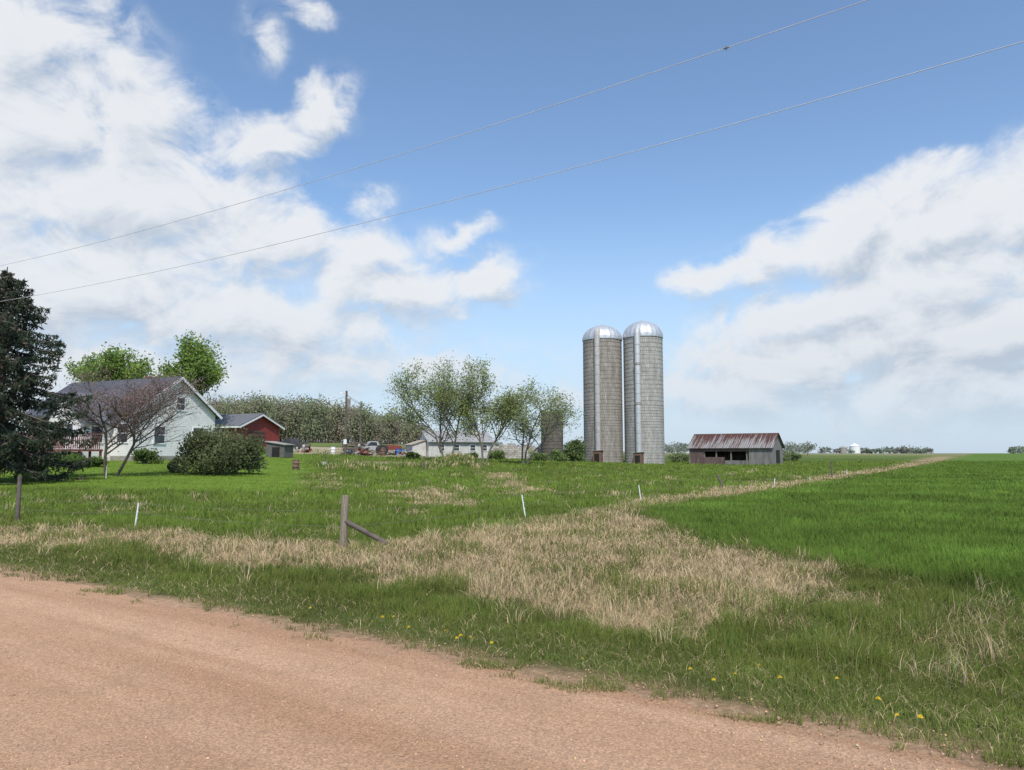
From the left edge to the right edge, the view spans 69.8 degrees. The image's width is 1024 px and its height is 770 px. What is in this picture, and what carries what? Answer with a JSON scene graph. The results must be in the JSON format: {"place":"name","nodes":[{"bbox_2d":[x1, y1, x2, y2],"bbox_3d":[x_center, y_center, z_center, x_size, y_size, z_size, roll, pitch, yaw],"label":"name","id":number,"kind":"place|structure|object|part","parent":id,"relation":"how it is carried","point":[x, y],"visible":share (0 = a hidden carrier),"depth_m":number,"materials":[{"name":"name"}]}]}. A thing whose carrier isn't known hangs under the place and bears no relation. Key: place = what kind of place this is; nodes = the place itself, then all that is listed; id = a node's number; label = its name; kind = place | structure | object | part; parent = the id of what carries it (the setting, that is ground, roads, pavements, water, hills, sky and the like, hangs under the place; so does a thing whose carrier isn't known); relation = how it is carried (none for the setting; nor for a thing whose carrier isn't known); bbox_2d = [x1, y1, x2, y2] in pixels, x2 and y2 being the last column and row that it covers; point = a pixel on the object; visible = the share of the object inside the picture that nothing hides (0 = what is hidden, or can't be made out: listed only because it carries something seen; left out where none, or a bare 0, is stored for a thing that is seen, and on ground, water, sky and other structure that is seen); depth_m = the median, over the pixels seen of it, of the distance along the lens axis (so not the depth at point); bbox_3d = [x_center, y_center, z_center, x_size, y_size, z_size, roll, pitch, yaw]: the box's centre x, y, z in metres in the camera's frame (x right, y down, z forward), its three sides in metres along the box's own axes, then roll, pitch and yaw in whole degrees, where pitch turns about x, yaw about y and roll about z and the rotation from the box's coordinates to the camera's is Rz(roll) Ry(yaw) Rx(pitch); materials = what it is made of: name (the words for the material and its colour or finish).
{"place":"outdoors","nodes":[
{"label":"outdoors","id":0,"kind":"place"},
{"bbox_2d":[1,0,866,265],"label":"power line","id":1,"kind":"object","parent":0,"point":[726,47],"visible":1,"depth_m":15.10,"materials":[{"name":"metal"}]},
{"bbox_2d":[0,569,1022,769],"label":"road","id":2,"kind":"structure","parent":0,"point":[85,705],"depth_m":4.45,"materials":[{"name":"beige gravel"}]},
{"bbox_2d":[0,442,1023,769],"bbox_3d":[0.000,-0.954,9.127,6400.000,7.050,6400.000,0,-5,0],"label":"ground","id":3,"kind":"structure","parent":0,"point":[552,670],"depth_m":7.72,"materials":[{"name":"green plant"}]},
{"bbox_2d":[15,476,21,520],"bbox_3d":[-11.414,2.705,16.964,0.096,1.178,0.096,0,-5,0],"label":"fence post","id":4,"kind":"object","parent":3,"relation":"on","point":[18,497],"visible":0.77,"depth_m":16.94,"materials":[{"name":"grey wood"}]},
{"bbox_2d":[0,267,98,483],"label":"spruce tree","id":5,"kind":"object","parent":3,"relation":"on","point":[25,382],"visible":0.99,"depth_m":33.17,"materials":[{"name":"green plant"}]},
{"bbox_2d":[53,452,85,465],"bbox_3d":[-28.497,4.727,46.816,2.154,1.004,2.187,0,-5,0],"label":"shrub","id":6,"kind":"object","parent":3,"relation":"on","point":[69,457],"visible":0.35,"depth_m":46.41,"materials":[{"name":"green plant"}]},
{"bbox_2d":[71,455,107,466],"bbox_3d":[-26.390,4.795,45.791,1.997,0.871,2.371,0,-5,0],"label":"shrub","id":7,"kind":"object","parent":3,"relation":"on","point":[98,461],"visible":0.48,"depth_m":45.57,"materials":[{"name":"green plant"}]},
{"bbox_2d":[62,341,160,382],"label":"deciduous tree","id":8,"kind":"object","parent":3,"relation":"on","point":[117,360],"visible":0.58,"depth_m":80.38,"materials":[{"name":"green plant"}]},
{"bbox_2d":[16,376,222,460],"bbox_3d":[-32.430,2.976,55.716,13.055,7.885,14.423,-2,-6,25],"label":"farmhouse","id":9,"kind":"object","parent":3,"relation":"on","point":[206,417],"visible":0.21,"depth_m":55.14,"materials":[{"name":"white"}]},
{"bbox_2d":[65,420,74,448],"bbox_3d":[-31.508,3.550,52.247,0.950,2.050,0.080,-2,-6,25],"label":"door","id":10,"kind":"structure","parent":9,"relation":"in","point":[72,427],"depth_m":52.17,"materials":[{"name":"white glass"}]},
{"bbox_2d":[89,425,103,442],"bbox_3d":[-29.766,3.532,52.592,0.070,1.280,1.070,-2,-6,25],"label":"window","id":11,"kind":"structure","parent":9,"relation":"in","point":[96,429],"depth_m":52.63,"materials":[{"name":"grey glass"}]},
{"bbox_2d":[116,423,128,442],"bbox_3d":[-28.217,3.484,53.159,1.270,1.480,0.070,-2,-6,25],"label":"window","id":12,"kind":"structure","parent":9,"relation":"in","point":[124,434],"depth_m":53.19,"materials":[{"name":"grey glass"}]},
{"bbox_2d":[153,425,165,443],"bbox_3d":[-26.148,3.703,54.428,0.070,1.380,1.070,-2,-6,25],"label":"window","id":13,"kind":"structure","parent":9,"relation":"in","point":[158,437],"depth_m":54.42,"materials":[{"name":"grey glass"}]},
{"bbox_2d":[176,397,185,410],"bbox_3d":[-25.388,1.464,56.274,0.070,1.080,0.870,-2,-6,25],"label":"window","id":14,"kind":"structure","parent":9,"relation":"in","point":[181,401],"depth_m":56.32,"materials":[{"name":"grey glass"}]},
{"bbox_2d":[134,503,138,524],"bbox_3d":[-7.902,2.777,15.451,0.111,0.581,0.042,0,-5,0],"label":"step in post","id":15,"kind":"object","parent":3,"relation":"on","point":[136,518],"visible":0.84,"depth_m":15.45,"materials":[{"name":"white plastic"}]},
{"bbox_2d":[143,503,286,510],"bbox_3d":[-5.370,2.327,13.990,5.870,0.095,0.004,-3,-6,31],"label":"fence wire","id":16,"kind":"object","parent":15,"relation":"attached to","point":[218,508],"visible":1,"depth_m":13.87,"materials":[{"name":"grey metal"}]},
{"bbox_2d":[138,512,336,526],"bbox_3d":[-5.370,2.573,13.967,5.870,0.056,0.004,-3,-6,31],"label":"fence wire","id":17,"kind":"object","parent":15,"relation":"attached to","point":[245,522],"visible":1,"depth_m":13.64,"materials":[{"name":"grey metal"}]},
{"bbox_2d":[52,360,221,476],"bbox_3d":[-18.881,1.821,38.023,7.438,6.006,8.459,-4,-6,34],"label":"crabapple tree","id":18,"kind":"object","parent":3,"relation":"on","point":[140,399],"visible":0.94,"depth_m":37.58,"materials":[{"name":"brown plant"}]},
{"bbox_2d":[131,447,164,463],"bbox_3d":[-24.824,4.798,49.826,2.392,1.236,2.030,0,-5,0],"label":"shrub","id":19,"kind":"object","parent":3,"relation":"on","point":[143,456],"visible":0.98,"depth_m":49.53,"materials":[{"name":"green plant"}]},
{"bbox_2d":[167,457,186,472],"bbox_3d":[-19.119,4.533,41.735,1.216,1.075,1.226,0,-5,0],"label":"shrub","id":20,"kind":"object","parent":3,"relation":"on","point":[171,469],"visible":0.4,"depth_m":41.48,"materials":[{"name":"green plant"}]},
{"bbox_2d":[130,329,231,397],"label":"deciduous tree","id":21,"kind":"object","parent":3,"relation":"on","point":[197,360],"visible":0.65,"depth_m":78.64,"materials":[{"name":"green plant"}]},
{"bbox_2d":[167,423,268,474],"bbox_3d":[-16.400,3.585,40.772,4.923,2.847,5.709,0,-5,0],"label":"lilac bush","id":22,"kind":"object","parent":3,"relation":"on","point":[205,449],"visible":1,"depth_m":39.76,"materials":[{"name":"green plant"}]},
{"bbox_2d":[215,413,284,446],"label":"garage","id":23,"kind":"structure","parent":3,"relation":"on","point":[264,427],"depth_m":83.70,"materials":[{"name":"red paint"}]},
{"bbox_2d":[247,430,264,446],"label":"door","id":24,"kind":"structure","parent":23,"relation":"in","point":[258,433],"depth_m":83.49,"materials":[{"name":"brown wood"}]},
{"bbox_2d":[265,441,294,456],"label":"shed","id":25,"kind":"structure","parent":3,"relation":"on","point":[277,449],"depth_m":71.05,"materials":[{"name":"wood"}]},
{"bbox_2d":[272,447,279,456],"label":"door","id":26,"kind":"structure","parent":25,"relation":"in","point":[275,450],"depth_m":70.86,"materials":[{"name":"grey wood"}]},
{"bbox_2d":[292,460,298,469],"bbox_3d":[-14.353,5.301,48.718,0.465,0.682,0.465,0,-5,0],"label":"barrel","id":27,"kind":"object","parent":3,"relation":"on","point":[295,465],"visible":0.94,"depth_m":48.54,"materials":[{"name":"metal"}]},
{"bbox_2d":[282,439,310,450],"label":"pickup truck","id":28,"kind":"object","parent":3,"relation":"on","point":[297,446],"visible":0.33,"depth_m":102.72,"materials":[{"name":"paint"}]},
{"bbox_2d":[293,444,311,452],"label":"scrap heap","id":29,"kind":"object","parent":3,"relation":"on","point":[307,449],"visible":0.91,"depth_m":94.76,"materials":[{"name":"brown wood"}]},
{"bbox_2d":[202,390,433,444],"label":"woods","id":30,"kind":"object","parent":3,"relation":"on","point":[256,405],"visible":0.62,"depth_m":220.32,"materials":[{"name":"green plant"}]},
{"bbox_2d":[331,447,335,453],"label":"barrel","id":31,"kind":"object","parent":3,"relation":"on","point":[333,450],"visible":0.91,"depth_m":89.40,"materials":[{"name":"white plastic"}]},
{"bbox_2d":[340,391,350,454],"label":"utility pole","id":32,"kind":"object","parent":3,"relation":"on","point":[347,401],"visible":0.93,"depth_m":83.87,"materials":[{"name":"brown wood"}]},
{"bbox_2d":[338,449,356,454],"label":"scrap heap","id":33,"kind":"object","parent":3,"relation":"on","point":[351,451],"visible":0.57,"depth_m":87.53,"materials":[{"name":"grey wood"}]},
{"bbox_2d":[341,441,379,452],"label":"farm wagon","id":34,"kind":"object","parent":3,"relation":"on","point":[353,446],"visible":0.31,"depth_m":92.45,"materials":[{"name":"brown wood"}]},
{"bbox_2d":[360,401,361,441],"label":"utility pole","id":35,"kind":"object","parent":3,"relation":"on","point":[360,419],"visible":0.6,"depth_m":117.92,"materials":[{"name":"brown wood"}]},
{"bbox_2d":[339,495,387,547],"bbox_3d":[-2.528,2.375,12.513,0.810,0.983,0.132,1,-5,-6],"label":"fence post","id":36,"kind":"object","parent":3,"relation":"on","point":[345,522],"visible":0.77,"depth_m":12.45,"materials":[{"name":"grey wood"}]},
{"bbox_2d":[348,495,516,510],"bbox_3d":[-1.290,2.471,15.548,0.004,0.094,6.876,-3,-6,27],"label":"fence wire","id":37,"kind":"object","parent":36,"relation":"attached to","point":[427,505],"visible":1,"depth_m":14.40,"materials":[{"name":"grey metal"}]},
{"bbox_2d":[348,504,521,526],"bbox_3d":[-1.290,2.732,15.524,0.004,0.078,6.876,-3,-6,27],"label":"fence wire","id":38,"kind":"object","parent":36,"relation":"attached to","point":[428,518],"visible":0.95,"depth_m":14.53,"materials":[{"name":"grey metal"}]},
{"bbox_2d":[357,441,378,450],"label":"pickup truck","id":39,"kind":"object","parent":3,"relation":"on","point":[373,445],"visible":0.07,"depth_m":99.73,"materials":[{"name":"paint"}]},
{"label":"window","id":40,"kind":"part","parent":39,"relation":"part of","materials":[{"name":"black glass"}]},
{"bbox_2d":[355,444,382,455],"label":"scrap heap","id":41,"kind":"object","parent":3,"relation":"on","point":[366,451],"visible":0.86,"depth_m":89.30,"materials":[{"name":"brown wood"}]},
{"bbox_2d":[375,440,401,453],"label":"tractor","id":42,"kind":"object","parent":3,"relation":"on","point":[388,447],"visible":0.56,"depth_m":95.49,"materials":[{"name":"red metal"}]},
{"bbox_2d":[385,450,395,454],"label":"scrap heap","id":43,"kind":"object","parent":3,"relation":"on","point":[391,452],"visible":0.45,"depth_m":97.14,"materials":[{"name":"beige metal"}]},
{"bbox_2d":[396,451,411,456],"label":"scrap heap","id":44,"kind":"object","parent":3,"relation":"on","point":[402,453],"visible":0.6,"depth_m":90.97,"materials":[{"name":"grey metal"}]},
{"bbox_2d":[406,451,420,457],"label":"shrub","id":45,"kind":"object","parent":3,"relation":"on","point":[412,454],"visible":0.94,"depth_m":87.13,"materials":[{"name":"green plant"}]},
{"bbox_2d":[376,350,496,455],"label":"deciduous tree","id":46,"kind":"object","parent":3,"relation":"on","point":[441,395],"visible":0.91,"depth_m":78.99,"materials":[{"name":"green plant"}]},
{"bbox_2d":[405,431,493,457],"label":"shed","id":47,"kind":"structure","parent":3,"relation":"on","point":[422,446],"depth_m":94.93,"materials":[{"name":"metal"}]},
{"bbox_2d":[453,444,459,450],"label":"window","id":48,"kind":"structure","parent":47,"relation":"in","point":[457,446],"depth_m":94.63,"materials":[{"name":"grey glass"}]},
{"bbox_2d":[469,444,475,450],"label":"window","id":49,"kind":"structure","parent":47,"relation":"in","point":[472,446],"depth_m":95.42,"materials":[{"name":"grey glass"}]},
{"bbox_2d":[483,445,487,450],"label":"window","id":50,"kind":"structure","parent":47,"relation":"in","point":[485,447],"depth_m":96.08,"materials":[{"name":"grey glass"}]},
{"bbox_2d":[464,452,478,457],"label":"shrub","id":51,"kind":"object","parent":3,"relation":"on","point":[475,454],"visible":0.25,"depth_m":91.32,"materials":[{"name":"green plant"}]},
{"bbox_2d":[442,357,540,461],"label":"deciduous tree","id":52,"kind":"object","parent":3,"relation":"on","point":[504,407],"visible":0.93,"depth_m":78.52,"materials":[{"name":"green plant"}]},
{"bbox_2d":[488,449,506,458],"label":"shrub","id":53,"kind":"object","parent":3,"relation":"on","point":[498,454],"visible":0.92,"depth_m":94.98,"materials":[{"name":"green plant"}]},
{"bbox_2d":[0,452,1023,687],"bbox_3d":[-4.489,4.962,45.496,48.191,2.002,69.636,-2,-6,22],"label":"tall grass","id":54,"kind":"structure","parent":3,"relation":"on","point":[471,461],"depth_m":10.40,"materials":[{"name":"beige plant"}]},
{"bbox_2d":[492,443,540,458],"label":"ruined wall","id":55,"kind":"structure","parent":3,"relation":"on","point":[513,450],"depth_m":102.43,"materials":[{"name":"beige stone"}]},
{"bbox_2d":[521,495,525,516],"bbox_3d":[0.299,3.089,18.566,0.134,0.630,0.042,0,-5,0],"label":"step in post","id":56,"kind":"object","parent":3,"relation":"on","point":[523,505],"visible":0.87,"depth_m":18.56,"materials":[{"name":"white plastic"}]},
{"bbox_2d":[477,383,584,463],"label":"deciduous tree","id":57,"kind":"object","parent":3,"relation":"on","point":[523,422],"visible":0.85,"depth_m":78.97,"materials":[{"name":"green plant"}]},
{"bbox_2d":[528,452,549,460],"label":"shrub","id":58,"kind":"object","parent":3,"relation":"on","point":[538,456],"visible":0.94,"depth_m":94.83,"materials":[{"name":"green plant"}]},
{"bbox_2d":[541,410,562,460],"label":"old silo","id":59,"kind":"object","parent":3,"relation":"on","point":[556,443],"visible":0.36,"depth_m":98.48,"materials":[{"name":"concrete"}]},
{"bbox_2d":[549,448,569,461],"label":"shrub","id":60,"kind":"object","parent":3,"relation":"on","point":[555,455],"visible":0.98,"depth_m":96.21,"materials":[{"name":"green plant"}]},
{"bbox_2d":[563,436,588,460],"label":"shrub","id":61,"kind":"object","parent":3,"relation":"on","point":[573,450],"visible":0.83,"depth_m":101.96,"materials":[{"name":"green plant"}]},
{"bbox_2d":[582,325,622,462],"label":"silo","id":62,"kind":"object","parent":3,"relation":"on","point":[602,392],"visible":0.99,"depth_m":105.91,"materials":[{"name":"concrete"}]},
{"bbox_2d":[622,320,664,463],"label":"silo","id":63,"kind":"object","parent":3,"relation":"on","point":[643,391],"visible":0.98,"depth_m":104.94,"materials":[{"name":"concrete"}]},
{"bbox_2d":[666,452,689,461],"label":"shrub","id":64,"kind":"object","parent":3,"relation":"on","point":[679,457],"visible":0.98,"depth_m":116.66,"materials":[{"name":"green plant"}]},
{"bbox_2d":[717,475,722,488],"bbox_3d":[9.307,4.368,32.726,0.312,0.731,0.100,0,-5,0],"label":"fence post","id":65,"kind":"object","parent":3,"relation":"on","point":[719,479],"visible":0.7,"depth_m":32.70,"materials":[{"name":"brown wood"}]},
{"bbox_2d":[687,433,784,464],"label":"old barn","id":66,"kind":"structure","parent":3,"relation":"on","point":[749,448],"depth_m":103.84,"materials":[{"name":"grey wood"}]},
{"bbox_2d":[776,450,779,463],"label":"door","id":67,"kind":"structure","parent":66,"relation":"in","point":[777,451],"depth_m":102.36,"materials":[{"name":"grey wood"}]},
{"bbox_2d":[492,441,1023,453],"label":"distant treeline","id":68,"kind":"object","parent":3,"relation":"on","point":[680,448],"visible":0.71,"depth_m":497.74,"materials":[{"name":"green plant"}]},
{"bbox_2d":[783,450,802,460],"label":"shrub","id":69,"kind":"object","parent":3,"relation":"on","point":[792,456],"visible":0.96,"depth_m":128.69,"materials":[{"name":"green plant"}]},
{"bbox_2d":[839,443,860,452],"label":"grain bin","id":70,"kind":"object","parent":3,"relation":"on","point":[855,447],"visible":0.79,"depth_m":516.22,"materials":[{"name":"metal"}]},
{"bbox_2d":[0,41,1023,301],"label":"power line","id":71,"kind":"object","parent":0,"point":[596,161],"visible":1,"depth_m":13.82,"materials":[{"name":"black metal"}]},
{"bbox_2d":[0,0,1023,452],"label":"sky","id":72,"kind":"structure","parent":0,"point":[845,269],"materials":[{"name":"blue"}]}
]}

